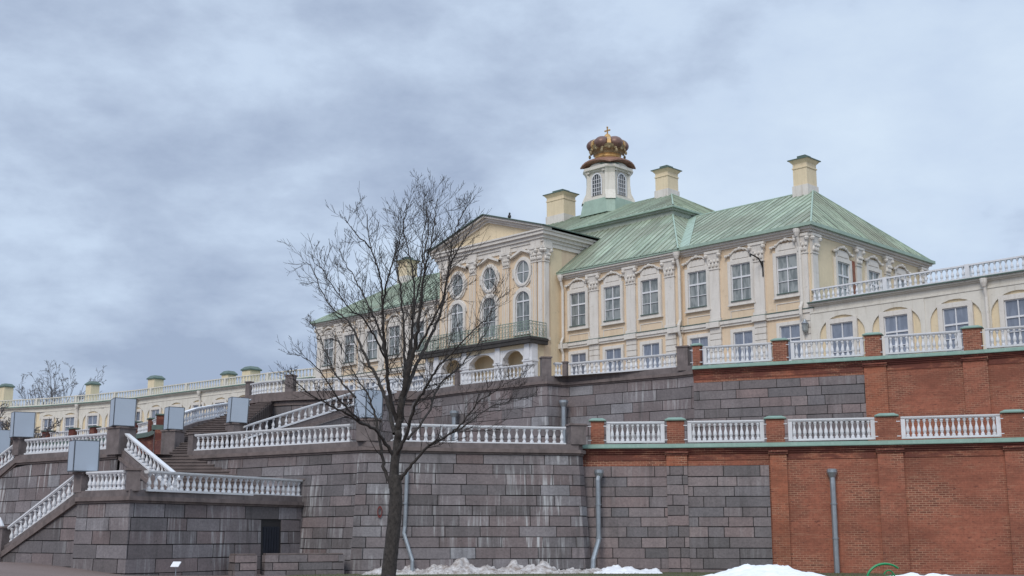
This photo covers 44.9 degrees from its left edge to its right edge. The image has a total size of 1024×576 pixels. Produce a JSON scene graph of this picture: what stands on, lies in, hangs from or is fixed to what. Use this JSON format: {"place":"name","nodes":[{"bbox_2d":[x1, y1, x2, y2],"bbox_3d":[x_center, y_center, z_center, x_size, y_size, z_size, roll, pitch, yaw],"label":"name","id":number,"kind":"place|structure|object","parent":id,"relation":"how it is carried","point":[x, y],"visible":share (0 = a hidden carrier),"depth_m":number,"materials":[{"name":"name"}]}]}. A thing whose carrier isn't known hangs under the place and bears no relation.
{"place":"outdoors","nodes":[
{"label":"outdoors","id":0,"kind":"place"},
{"bbox_2d":[12,360,105,405],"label":"bare tree","id":1,"kind":"object","parent":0,"point":[53,391],"visible":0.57,"depth_m":160.67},
{"bbox_2d":[0,562,1023,575],"bbox_3d":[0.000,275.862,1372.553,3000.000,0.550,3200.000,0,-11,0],"label":"ground","id":2,"kind":"structure","parent":0,"point":[17,569],"depth_m":46.23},
{"bbox_2d":[0,403,61,457],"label":"bare tree","id":3,"kind":"object","parent":2,"relation":"on","point":[4,424],"visible":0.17,"depth_m":97.29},
{"bbox_2d":[0,449,119,538],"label":"granite wall","id":4,"kind":"structure","parent":2,"relation":"on","point":[28,482],"depth_m":62.76,"materials":[{"name":"stone"}]},
{"bbox_2d":[12,437,29,455],"bbox_3d":[-25.550,8.247,64.434,0.650,0.900,0.650,-8,-14,35],"label":"pedestal","id":5,"kind":"object","parent":4,"relation":"on","point":[19,446],"visible":0.78,"depth_m":64.22,"materials":[{"name":"stone"}]},
{"bbox_2d":[9,411,35,437],"bbox_3d":[-25.548,7.155,64.734,1.072,1.362,1.092,6,-13,-29],"label":"boarded box","id":6,"kind":"object","parent":5,"relation":"on","point":[22,424],"visible":0.99,"depth_m":64.31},
{"bbox_2d":[24,433,106,454],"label":"balustrade","id":7,"kind":"object","parent":4,"relation":"on","point":[58,446],"visible":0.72,"depth_m":62.41,"materials":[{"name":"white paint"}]},
{"bbox_2d":[106,426,137,454],"bbox_3d":[-18.750,7.345,59.464,1.050,1.320,1.050,-8,-14,35],"label":"pedestal","id":8,"kind":"object","parent":4,"relation":"on","point":[116,441],"visible":0.88,"depth_m":59.08,"materials":[{"name":"stone"}]},
{"bbox_2d":[109,397,136,426],"bbox_3d":[-18.748,6.028,59.740,1.051,1.376,1.056,6,-13,-27],"label":"boarded box","id":9,"kind":"object","parent":8,"relation":"on","point":[122,411],"visible":0.88,"depth_m":59.32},
{"bbox_2d":[29,425,162,453],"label":"stone wall","id":10,"kind":"structure","parent":2,"relation":"on","point":[150,441],"depth_m":109.21,"materials":[{"name":"brick"}]},
{"bbox_2d":[71,489,304,575],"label":"granite wall","id":11,"kind":"structure","parent":2,"relation":"on","point":[131,532],"depth_m":49.08,"materials":[{"name":"stone"}]},
{"bbox_2d":[72,472,92,492],"bbox_3d":[-17.150,7.776,49.588,0.620,0.800,0.620,-8,-14,35],"label":"pedestal","id":12,"kind":"object","parent":11,"relation":"on","point":[81,481],"visible":0.72,"depth_m":49.37,"materials":[{"name":"stone"}]},
{"bbox_2d":[67,440,99,471],"bbox_3d":[-17.195,6.754,49.779,1.002,1.268,1.024,7,-13,-31],"label":"boarded box","id":13,"kind":"object","parent":12,"relation":"on","point":[83,455],"visible":0.86,"depth_m":49.39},
{"bbox_2d":[85,470,125,490],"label":"balustrade","id":14,"kind":"object","parent":11,"relation":"on","point":[106,483],"visible":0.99,"depth_m":48.55,"materials":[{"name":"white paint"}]},
{"bbox_2d":[125,468,141,490],"bbox_3d":[-14.600,7.384,47.780,0.600,0.860,0.600,4,-12,-20],"label":"pedestal","id":15,"kind":"object","parent":11,"relation":"on","point":[133,475],"visible":1,"depth_m":47.55,"materials":[{"name":"stone"}]},
{"bbox_2d":[144,470,302,495],"bbox_3d":[-11.875,8.281,52.113,0.260,0.800,9.383,-6,-13,29],"label":"balustrade","id":16,"kind":"object","parent":11,"relation":"on","point":[205,476],"visible":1,"depth_m":51.48,"materials":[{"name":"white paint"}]},
{"bbox_2d":[261,519,280,552],"bbox_3d":[-10.481,11.161,53.763,0.100,2.200,1.300,-7,-13,30],"label":"doorway","id":17,"kind":"structure","parent":11,"relation":"attached to","point":[270,537],"depth_m":53.79,"materials":[{"name":"stone"}]},
{"bbox_2d":[263,527,278,552],"bbox_3d":[-10.466,11.085,53.769,0.065,1.450,1.020,-7,-13,30],"label":"door leaf","id":18,"kind":"structure","parent":17,"relation":"in","point":[270,534],"depth_m":53.76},
{"bbox_2d":[228,553,256,575],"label":"wall","id":19,"kind":"structure","parent":2,"relation":"on","point":[243,564],"depth_m":50.70,"materials":[{"name":"grey stone"}]},
{"bbox_2d":[188,441,357,573],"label":"granite wall","id":20,"kind":"structure","parent":2,"relation":"on","point":[327,472],"depth_m":55.47,"materials":[{"name":"stone"}]},
{"bbox_2d":[194,424,353,450],"bbox_3d":[-11.350,7.050,58.147,10.265,0.820,0.260,-8,-14,34],"label":"balustrade","id":21,"kind":"object","parent":20,"relation":"on","point":[283,430],"visible":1,"depth_m":57.93,"materials":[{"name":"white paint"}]},
{"bbox_2d":[261,553,344,575],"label":"wall","id":22,"kind":"structure","parent":2,"relation":"on","point":[299,563],"depth_m":52.00,"materials":[{"name":"grey stone"}]},
{"bbox_2d":[270,167,540,575],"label":"bare tree","id":23,"kind":"object","parent":2,"relation":"on","point":[394,478],"visible":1,"depth_m":29.79,"materials":[{"name":"brown plant"}]},
{"bbox_2d":[350,441,590,573],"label":"granite wall","id":24,"kind":"structure","parent":2,"relation":"on","point":[495,505],"depth_m":54.97,"materials":[{"name":"stone"}]},
{"bbox_2d":[356,418,382,440],"bbox_3d":[-6.350,6.320,54.978,1.100,0.970,1.100,0,-11,0],"label":"pedestal","id":25,"kind":"object","parent":24,"relation":"on","point":[372,435],"visible":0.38,"depth_m":54.47,"materials":[{"name":"stone"}]},
{"bbox_2d":[354,389,382,419],"bbox_3d":[-6.393,5.211,55.220,0.953,1.320,0.936,10,-15,-41],"label":"boarded box","id":26,"kind":"object","parent":25,"relation":"on","point":[377,403],"visible":0.6,"depth_m":54.93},
{"bbox_2d":[402,472,413,570],"bbox_3d":[-4.483,10.091,53.677,0.316,4.243,0.679,10,-15,-41],"label":"downpipe","id":27,"kind":"object","parent":24,"relation":"attached to","point":[404,535],"visible":0.91,"depth_m":53.77,"materials":[{"name":"metal"}]},
{"bbox_2d":[390,423,565,443],"bbox_3d":[-1.475,6.605,55.919,8.056,0.820,0.473,3,-12,-14],"label":"balustrade","id":28,"kind":"object","parent":24,"relation":"on","point":[508,428],"visible":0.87,"depth_m":56.06,"materials":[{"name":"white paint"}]},
{"bbox_2d":[565,423,586,444],"bbox_3d":[2.950,6.742,57.035,0.820,0.950,0.820,3,-12,-15],"label":"pedestal","id":29,"kind":"object","parent":24,"relation":"on","point":[575,433],"visible":0.95,"depth_m":56.71,"materials":[{"name":"stone"}]},
{"bbox_2d":[583,437,1023,574],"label":"brick wall","id":30,"kind":"structure","parent":2,"relation":"on","point":[942,506],"depth_m":55.29,"materials":[{"name":"brick"}]},
{"bbox_2d":[590,469,603,568],"bbox_3d":[3.855,10.446,55.994,0.430,4.504,1.163,-4,-12,19],"label":"downpipe","id":31,"kind":"object","parent":30,"relation":"attached to","point":[598,473],"visible":0.98,"depth_m":56.17,"materials":[{"name":"metal"}]},
{"bbox_2d":[588,418,606,443],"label":"brick pier","id":32,"kind":"structure","parent":30,"relation":"on","point":[597,426],"depth_m":57.41,"materials":[{"name":"red brick"}]},
{"bbox_2d":[606,421,664,442],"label":"balustrade","id":33,"kind":"object","parent":30,"relation":"on","point":[660,424],"visible":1,"depth_m":57.39,"materials":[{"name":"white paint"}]},
{"bbox_2d":[664,417,686,443],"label":"brick pier","id":34,"kind":"structure","parent":30,"relation":"on","point":[675,430],"depth_m":57.04,"materials":[{"name":"red brick"}]},
{"bbox_2d":[687,420,763,442],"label":"balustrade","id":35,"kind":"object","parent":30,"relation":"on","point":[691,433],"visible":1,"depth_m":56.80,"materials":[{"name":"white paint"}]},
{"bbox_2d":[763,416,787,441],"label":"brick pier","id":36,"kind":"structure","parent":30,"relation":"on","point":[775,428],"depth_m":56.24,"materials":[{"name":"red brick"}]},
{"bbox_2d":[788,417,875,440],"bbox_3d":[14.380,6.370,55.864,3.784,0.980,0.260,-3,-12,14],"label":"balustrade","id":37,"kind":"object","parent":30,"relation":"on","point":[793,437],"visible":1,"depth_m":55.79,"materials":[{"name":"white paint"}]},
{"bbox_2d":[827,469,839,572],"bbox_3d":[14.250,10.325,54.789,0.475,4.640,0.475,0,-11,0],"label":"downpipe","id":38,"kind":"object","parent":30,"relation":"attached to","point":[832,473],"visible":0.94,"depth_m":54.69,"materials":[{"name":"metal"}]},
{"bbox_2d":[874,413,900,439],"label":"brick pier","id":39,"kind":"structure","parent":30,"relation":"on","point":[886,426],"depth_m":55.04,"materials":[{"name":"red brick"}]},
{"bbox_2d":[900,414,1001,438],"bbox_3d":[19.251,6.088,54.458,4.132,0.980,0.260,-4,-12,18],"label":"balustrade","id":40,"kind":"object","parent":30,"relation":"on","point":[997,427],"visible":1,"depth_m":54.38,"materials":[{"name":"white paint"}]},
{"bbox_2d":[999,409,1023,437],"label":"brick pier","id":41,"kind":"structure","parent":30,"relation":"on","point":[1013,422],"depth_m":53.44,"materials":[{"name":"red brick"}]},
{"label":"stone stairs","id":42,"kind":"object","parent":2,"relation":"on","visible":0},
{"bbox_2d":[1,492,77,567],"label":"stair parapet","id":43,"kind":"structure","parent":42,"relation":"on","point":[48,539],"depth_m":49.84,"materials":[{"name":"stone"}]},
{"bbox_2d":[7,475,75,541],"bbox_3d":[-19.225,9.129,50.745,4.400,2.840,0.260,-8,-14,35],"label":"balustrade","id":44,"kind":"object","parent":43,"relation":"on","point":[40,504],"visible":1,"depth_m":50.66,"materials":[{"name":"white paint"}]},
{"bbox_2d":[0,0,1023,405],"label":"sky","id":45,"kind":"structure","parent":0,"point":[157,157],"materials":[{"name":"grey"}]},
{"bbox_2d":[292,571,886,575],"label":"grass","id":46,"kind":"structure","parent":0,"point":[592,573],"depth_m":51.73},
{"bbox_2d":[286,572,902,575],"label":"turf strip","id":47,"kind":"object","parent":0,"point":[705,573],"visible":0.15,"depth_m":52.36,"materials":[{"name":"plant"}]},
{"bbox_2d":[362,557,601,574],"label":"snow heap","id":48,"kind":"object","parent":47,"relation":"on","point":[461,566],"visible":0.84,"depth_m":53.57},
{"bbox_2d":[594,565,661,573],"bbox_3d":[5.050,12.338,54.330,3.120,0.413,1.435,0,-11,0],"label":"snow heap","id":49,"kind":"object","parent":47,"relation":"on","point":[615,569],"visible":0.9,"depth_m":54.07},
{"bbox_2d":[704,564,824,575],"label":"snow heap","id":50,"kind":"object","parent":47,"relation":"on","point":[761,570],"visible":1,"depth_m":44.09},
{"bbox_2d":[554,370,644,376],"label":"terrace paving","id":51,"kind":"structure","parent":0,"point":[589,374],"depth_m":70.91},
{"bbox_2d":[310,126,935,389],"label":"palace","id":52,"kind":"structure","parent":51,"relation":"on","point":[614,270],"depth_m":87.92,"materials":[{"name":"yellow paint"}]},
{"bbox_2d":[320,326,335,373],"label":"window","id":53,"kind":"structure","parent":52,"relation":"in","point":[323,366],"depth_m":110.15,"materials":[{"name":"white paint"}]},
{"bbox_2d":[340,323,357,370],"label":"window","id":54,"kind":"structure","parent":52,"relation":"in","point":[345,335],"depth_m":108.05,"materials":[{"name":"white paint"}]},
{"bbox_2d":[363,318,379,371],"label":"window","id":55,"kind":"structure","parent":52,"relation":"in","point":[374,351],"depth_m":105.91,"materials":[{"name":"white paint"}]},
{"bbox_2d":[386,313,402,362],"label":"window","id":56,"kind":"structure","parent":52,"relation":"in","point":[391,323],"depth_m":103.63,"materials":[{"name":"white paint"}]},
{"bbox_2d":[446,263,467,299],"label":"oval window","id":57,"kind":"structure","parent":52,"relation":"in","point":[459,283],"depth_m":96.01,"materials":[{"name":"white paint"}]},
{"bbox_2d":[448,300,467,346],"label":"arched window","id":58,"kind":"structure","parent":52,"relation":"in","point":[461,313],"depth_m":95.53,"materials":[{"name":"white paint"}]},
{"bbox_2d":[477,256,499,293],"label":"oval window","id":59,"kind":"structure","parent":52,"relation":"in","point":[485,273],"depth_m":93.68,"materials":[{"name":"white paint"}]},
{"bbox_2d":[480,293,499,340],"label":"arched window","id":60,"kind":"structure","parent":52,"relation":"in","point":[496,313],"depth_m":92.96,"materials":[{"name":"white paint"}]},
{"bbox_2d":[510,249,531,287],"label":"oval window","id":61,"kind":"structure","parent":52,"relation":"in","point":[521,273],"depth_m":91.23,"materials":[{"name":"white paint"}]},
{"bbox_2d":[513,287,531,336],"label":"arched window","id":62,"kind":"structure","parent":52,"relation":"in","point":[522,299],"depth_m":90.68,"materials":[{"name":"white paint"}]},
{"bbox_2d":[564,278,589,341],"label":"window","id":63,"kind":"structure","parent":52,"relation":"in","point":[578,295],"depth_m":89.33,"materials":[{"name":"white paint"}]},
{"bbox_2d":[568,349,588,375],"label":"window","id":64,"kind":"structure","parent":52,"relation":"in","point":[580,355],"depth_m":88.56,"materials":[{"name":"white paint"}]},
{"bbox_2d":[598,271,624,336],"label":"window","id":65,"kind":"structure","parent":52,"relation":"in","point":[612,289],"depth_m":87.06,"materials":[{"name":"white paint"}]},
{"bbox_2d":[602,344,624,371],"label":"window","id":66,"kind":"structure","parent":52,"relation":"in","point":[616,351],"depth_m":86.25,"materials":[{"name":"white paint"}]},
{"bbox_2d":[635,263,663,331],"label":"window","id":67,"kind":"structure","parent":52,"relation":"in","point":[650,302],"depth_m":84.73,"materials":[{"name":"white paint"}]},
{"bbox_2d":[640,339,663,368],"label":"window","id":68,"kind":"structure","parent":52,"relation":"in","point":[652,347],"depth_m":83.94,"materials":[{"name":"white paint"}]},
{"bbox_2d":[681,255,710,324],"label":"window","id":69,"kind":"structure","parent":52,"relation":"in","point":[697,285],"depth_m":82.16,"materials":[{"name":"white paint"}]},
{"bbox_2d":[687,333,711,364],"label":"window","id":70,"kind":"structure","parent":52,"relation":"in","point":[704,338],"depth_m":81.31,"materials":[{"name":"white paint"}]},
{"bbox_2d":[724,247,755,318],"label":"window","id":71,"kind":"structure","parent":52,"relation":"in","point":[740,270],"depth_m":79.77,"materials":[{"name":"white paint"}]},
{"bbox_2d":[730,326,755,363],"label":"window","id":72,"kind":"structure","parent":52,"relation":"in","point":[746,335],"depth_m":78.97,"materials":[{"name":"white paint"}]},
{"bbox_2d":[769,238,801,311],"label":"window","id":73,"kind":"structure","parent":52,"relation":"in","point":[785,258],"depth_m":77.43,"materials":[{"name":"white paint"}]},
{"bbox_2d":[776,320,801,360],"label":"window","id":74,"kind":"structure","parent":52,"relation":"in","point":[790,330],"depth_m":76.52,"materials":[{"name":"white paint"}]},
{"bbox_2d":[833,246,853,296],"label":"window","id":75,"kind":"structure","parent":52,"relation":"in","point":[842,265],"depth_m":78.88,"materials":[{"name":"white paint"}]},
{"bbox_2d":[863,255,883,291],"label":"window","id":76,"kind":"structure","parent":52,"relation":"in","point":[871,268],"depth_m":81.58,"materials":[{"name":"white paint"}]},
{"bbox_2d":[807,255,1023,358],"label":"gallery","id":77,"kind":"object","parent":51,"relation":"on","point":[995,299],"visible":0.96,"depth_m":70.36,"materials":[{"name":"beige paint"}]},
{"bbox_2d":[826,316,858,358],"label":"window","id":78,"kind":"structure","parent":77,"relation":"in","point":[845,327],"depth_m":73.95,"materials":[{"name":"white paint"}]},
{"bbox_2d":[879,308,915,355],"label":"window","id":79,"kind":"structure","parent":77,"relation":"in","point":[895,322],"depth_m":71.48,"materials":[{"name":"white paint"}]},
{"bbox_2d":[937,300,974,351],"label":"window","id":80,"kind":"structure","parent":77,"relation":"in","point":[952,316],"depth_m":69.08,"materials":[{"name":"white paint"}]},
{"bbox_2d":[998,292,1023,347],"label":"window","id":81,"kind":"structure","parent":77,"relation":"in","point":[1011,306],"depth_m":66.73,"materials":[{"name":"white paint"}]},
{"label":"lower terrace paving","id":82,"kind":"structure","parent":0,"visible":0},
{"bbox_2d":[166,401,272,454],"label":"stone stairs","id":83,"kind":"structure","parent":82,"relation":"on","point":[261,410],"depth_m":70.74,"materials":[{"name":"stone"}]},
{"bbox_2d":[160,429,185,453],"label":"pedestal","id":84,"kind":"object","parent":83,"relation":"on","point":[171,439],"visible":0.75,"depth_m":65.42,"materials":[{"name":"stone"}]},
{"bbox_2d":[163,406,184,429],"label":"boarded box","id":85,"kind":"object","parent":84,"relation":"on","point":[173,418],"visible":0.89,"depth_m":65.68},
{"bbox_2d":[183,418,248,436],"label":"stair parapet","id":86,"kind":"structure","parent":83,"relation":"on","point":[186,427],"depth_m":71.24,"materials":[{"name":"stone"}]},
{"bbox_2d":[184,399,251,425],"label":"balustrade","id":87,"kind":"object","parent":86,"relation":"on","point":[206,415],"visible":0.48,"depth_m":72.58,"materials":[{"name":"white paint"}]},
{"bbox_2d":[224,422,247,446],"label":"pedestal","id":88,"kind":"object","parent":82,"relation":"on","point":[233,427],"visible":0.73,"depth_m":69.02,"materials":[{"name":"stone"}]},
{"bbox_2d":[226,397,249,423],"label":"boarded box","id":89,"kind":"object","parent":88,"relation":"on","point":[237,409],"visible":0.9,"depth_m":69.18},
{"bbox_2d":[240,393,394,446],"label":"stair parapet","id":90,"kind":"structure","parent":82,"relation":"on","point":[325,418],"depth_m":72.95,"materials":[{"name":"stone"}]},
{"bbox_2d":[243,380,396,439],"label":"balustrade","id":91,"kind":"object","parent":90,"relation":"on","point":[299,411],"visible":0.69,"depth_m":71.86,"materials":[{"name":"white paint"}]},
{"bbox_2d":[243,390,415,439],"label":"granite wall","id":92,"kind":"structure","parent":82,"relation":"on","point":[282,402],"depth_m":79.52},
{"bbox_2d":[250,380,284,394],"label":"balustrade","id":93,"kind":"object","parent":92,"relation":"on","point":[258,390],"visible":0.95,"depth_m":81.26,"materials":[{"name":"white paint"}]},
{"bbox_2d":[296,378,409,390],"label":"balustrade","id":94,"kind":"object","parent":92,"relation":"on","point":[333,379],"visible":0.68,"depth_m":79.57,"materials":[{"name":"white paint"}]},
{"bbox_2d":[411,365,694,443],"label":"granite wall","id":95,"kind":"structure","parent":82,"relation":"on","point":[661,394],"depth_m":70.83,"materials":[{"name":"stone"}]},
{"bbox_2d":[394,373,454,391],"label":"balustrade","id":96,"kind":"object","parent":95,"relation":"on","point":[451,381],"visible":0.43,"depth_m":78.60,"materials":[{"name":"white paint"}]},
{"bbox_2d":[460,363,536,384],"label":"balustrade","id":97,"kind":"object","parent":95,"relation":"on","point":[529,365],"visible":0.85,"depth_m":73.93,"materials":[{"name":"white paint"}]},
{"bbox_2d":[539,356,551,379],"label":"pedestal","id":98,"kind":"object","parent":95,"relation":"on","point":[545,365],"visible":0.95,"depth_m":71.39,"materials":[{"name":"stone"}]},
{"bbox_2d":[568,353,676,374],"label":"balustrade","id":99,"kind":"object","parent":95,"relation":"on","point":[626,359],"visible":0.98,"depth_m":69.75,"materials":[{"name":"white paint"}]},
{"bbox_2d":[675,345,691,370],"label":"pedestal","id":100,"kind":"object","parent":95,"relation":"on","point":[684,356],"visible":0.8,"depth_m":67.36,"materials":[{"name":"stone"}]},
{"bbox_2d":[692,347,1023,442],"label":"brick wall","id":101,"kind":"structure","parent":82,"relation":"on","point":[981,381],"depth_m":62.87,"materials":[{"name":"brick"}]},
{"bbox_2d":[690,343,703,365],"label":"brick pier","id":102,"kind":"structure","parent":101,"relation":"on","point":[696,350],"depth_m":66.65,"materials":[{"name":"red brick"}]},
{"bbox_2d":[703,342,772,364],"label":"balustrade","id":103,"kind":"object","parent":101,"relation":"on","point":[707,361],"visible":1,"depth_m":65.92,"materials":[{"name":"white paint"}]},
{"bbox_2d":[770,338,789,361],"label":"brick pier","id":104,"kind":"structure","parent":101,"relation":"on","point":[780,349],"depth_m":64.89,"materials":[{"name":"red brick"}]},
{"bbox_2d":[790,337,864,359],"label":"balustrade","id":105,"kind":"object","parent":101,"relation":"on","point":[794,351],"visible":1,"depth_m":64.11,"materials":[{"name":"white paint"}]},
{"bbox_2d":[862,332,883,356],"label":"brick pier","id":106,"kind":"structure","parent":101,"relation":"on","point":[873,343],"depth_m":63.09,"materials":[{"name":"red brick"}]},
{"bbox_2d":[884,330,962,354],"bbox_3d":[20.640,2.753,62.258,3.703,0.980,0.260,-5,-13,25],"label":"balustrade","id":107,"kind":"object","parent":101,"relation":"on","point":[958,344],"visible":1,"depth_m":62.17,"materials":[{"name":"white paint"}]},
{"bbox_2d":[959,325,984,350],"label":"brick pier","id":108,"kind":"structure","parent":101,"relation":"on","point":[972,337],"depth_m":61.03,"materials":[{"name":"red brick"}]},
{"bbox_2d":[985,325,1023,348],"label":"balustrade","id":109,"kind":"object","parent":101,"relation":"on","point":[988,332],"visible":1,"depth_m":60.50,"materials":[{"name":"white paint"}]},
{"label":"landing paving","id":110,"kind":"structure","parent":0,"visible":0},
{"bbox_2d":[116,455,275,493],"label":"stone stairs","id":111,"kind":"structure","parent":110,"relation":"on","point":[181,463],"depth_m":59.34,"materials":[{"name":"stone"}]},
{"bbox_2d":[118,451,171,489],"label":"stair parapet","id":112,"kind":"structure","parent":111,"relation":"on","point":[126,459],"depth_m":58.04,"materials":[{"name":"stone"}]},
{"bbox_2d":[124,433,180,489],"bbox_3d":[-16.675,8.139,57.521,4.303,3.000,0.260,-9,-14,38],"label":"balustrade","id":113,"kind":"object","parent":112,"relation":"on","point":[139,457],"visible":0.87,"depth_m":57.77,"materials":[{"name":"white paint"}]},
{"label":"far terrace paving","id":114,"kind":"structure","parent":0,"visible":0},
{"bbox_2d":[0,366,315,436],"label":"gallery","id":115,"kind":"object","parent":114,"relation":"on","point":[92,409],"visible":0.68,"depth_m":127.61,"materials":[{"name":"beige paint"}]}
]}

